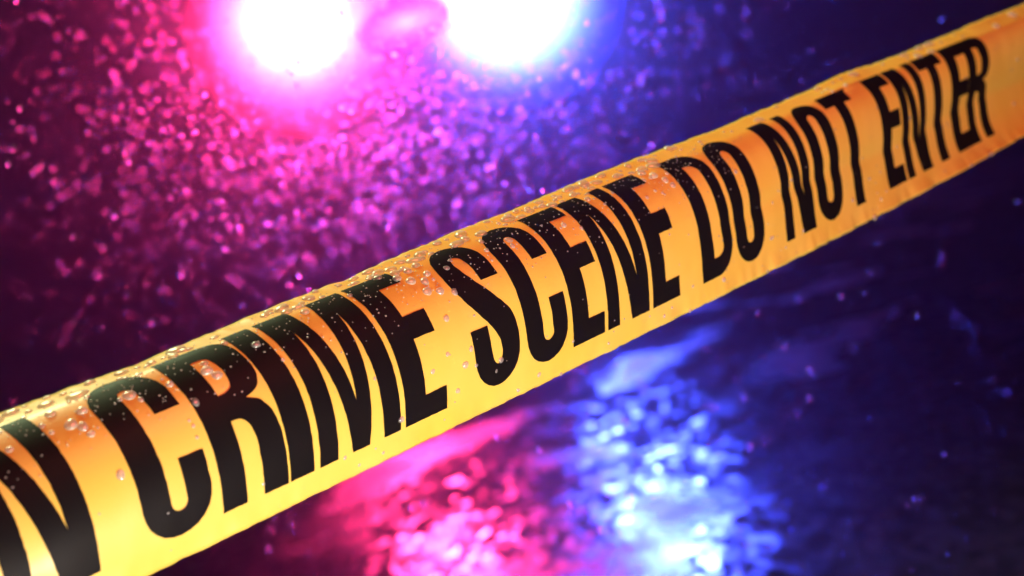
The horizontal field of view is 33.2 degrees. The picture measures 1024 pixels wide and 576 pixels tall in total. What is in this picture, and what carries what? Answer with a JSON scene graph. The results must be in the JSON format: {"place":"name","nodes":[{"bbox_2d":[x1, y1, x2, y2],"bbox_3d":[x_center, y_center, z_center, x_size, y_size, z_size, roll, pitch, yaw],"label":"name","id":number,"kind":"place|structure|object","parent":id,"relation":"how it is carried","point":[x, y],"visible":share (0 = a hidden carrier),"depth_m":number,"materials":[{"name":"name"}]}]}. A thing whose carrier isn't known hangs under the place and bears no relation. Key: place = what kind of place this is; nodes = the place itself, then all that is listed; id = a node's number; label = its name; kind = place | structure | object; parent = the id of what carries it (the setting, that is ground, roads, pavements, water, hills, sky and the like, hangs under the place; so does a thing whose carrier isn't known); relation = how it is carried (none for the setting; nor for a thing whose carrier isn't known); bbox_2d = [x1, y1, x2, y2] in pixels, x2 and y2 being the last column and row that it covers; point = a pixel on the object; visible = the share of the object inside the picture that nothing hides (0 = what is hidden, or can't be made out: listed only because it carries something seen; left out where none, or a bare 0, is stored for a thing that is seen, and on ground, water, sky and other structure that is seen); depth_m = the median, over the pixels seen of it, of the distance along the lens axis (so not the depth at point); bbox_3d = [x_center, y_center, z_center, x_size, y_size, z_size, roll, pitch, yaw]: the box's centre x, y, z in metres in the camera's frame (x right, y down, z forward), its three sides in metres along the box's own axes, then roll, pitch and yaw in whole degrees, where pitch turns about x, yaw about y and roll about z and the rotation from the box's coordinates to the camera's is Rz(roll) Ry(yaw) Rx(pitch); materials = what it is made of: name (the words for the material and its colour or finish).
{"place":"outdoors","nodes":[
{"label":"outdoors","id":0,"kind":"place"},
{"bbox_2d":[0,3,1023,575],"bbox_3d":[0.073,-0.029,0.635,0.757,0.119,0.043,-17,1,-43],"label":"barrier tape","id":1,"kind":"object","parent":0,"point":[160,461],"visible":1,"depth_m":0.52,"materials":[{"name":"yellow plastic"}]},
{"bbox_2d":[0,0,1023,575],"bbox_3d":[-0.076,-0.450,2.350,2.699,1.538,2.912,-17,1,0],"label":"rain","id":2,"kind":"object","parent":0,"point":[352,110],"visible":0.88,"depth_m":1.71,"materials":[{"name":"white liquid"}]},
{"bbox_2d":[0,0,1023,412],"label":"sky","id":3,"kind":"structure","parent":0,"point":[769,49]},
{"bbox_2d":[149,138,1023,575],"bbox_3d":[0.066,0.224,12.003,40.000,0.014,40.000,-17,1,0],"label":"ground","id":4,"kind":"structure","parent":0,"point":[871,476],"depth_m":2.92,"materials":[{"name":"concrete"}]},
{"bbox_2d":[180,0,408,266],"bbox_3d":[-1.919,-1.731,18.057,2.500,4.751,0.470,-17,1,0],"label":"warning lamp","id":5,"kind":"object","parent":4,"relation":"on","point":[192,21],"visible":0.72,"depth_m":17.87,"materials":[{"name":"pink glass"}]},
{"bbox_2d":[357,0,469,226],"bbox_3d":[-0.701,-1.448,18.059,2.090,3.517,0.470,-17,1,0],"label":"warning lamp","id":6,"kind":"object","parent":4,"relation":"on","point":[442,8],"visible":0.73,"depth_m":17.84,"materials":[{"name":"pink plastic"}]},
{"bbox_2d":[407,0,626,187],"bbox_3d":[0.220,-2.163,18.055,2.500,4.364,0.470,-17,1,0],"label":"warning lamp","id":7,"kind":"object","parent":4,"relation":"on","point":[590,12],"visible":0.71,"depth_m":17.88,"materials":[{"name":"glass"}]}
]}

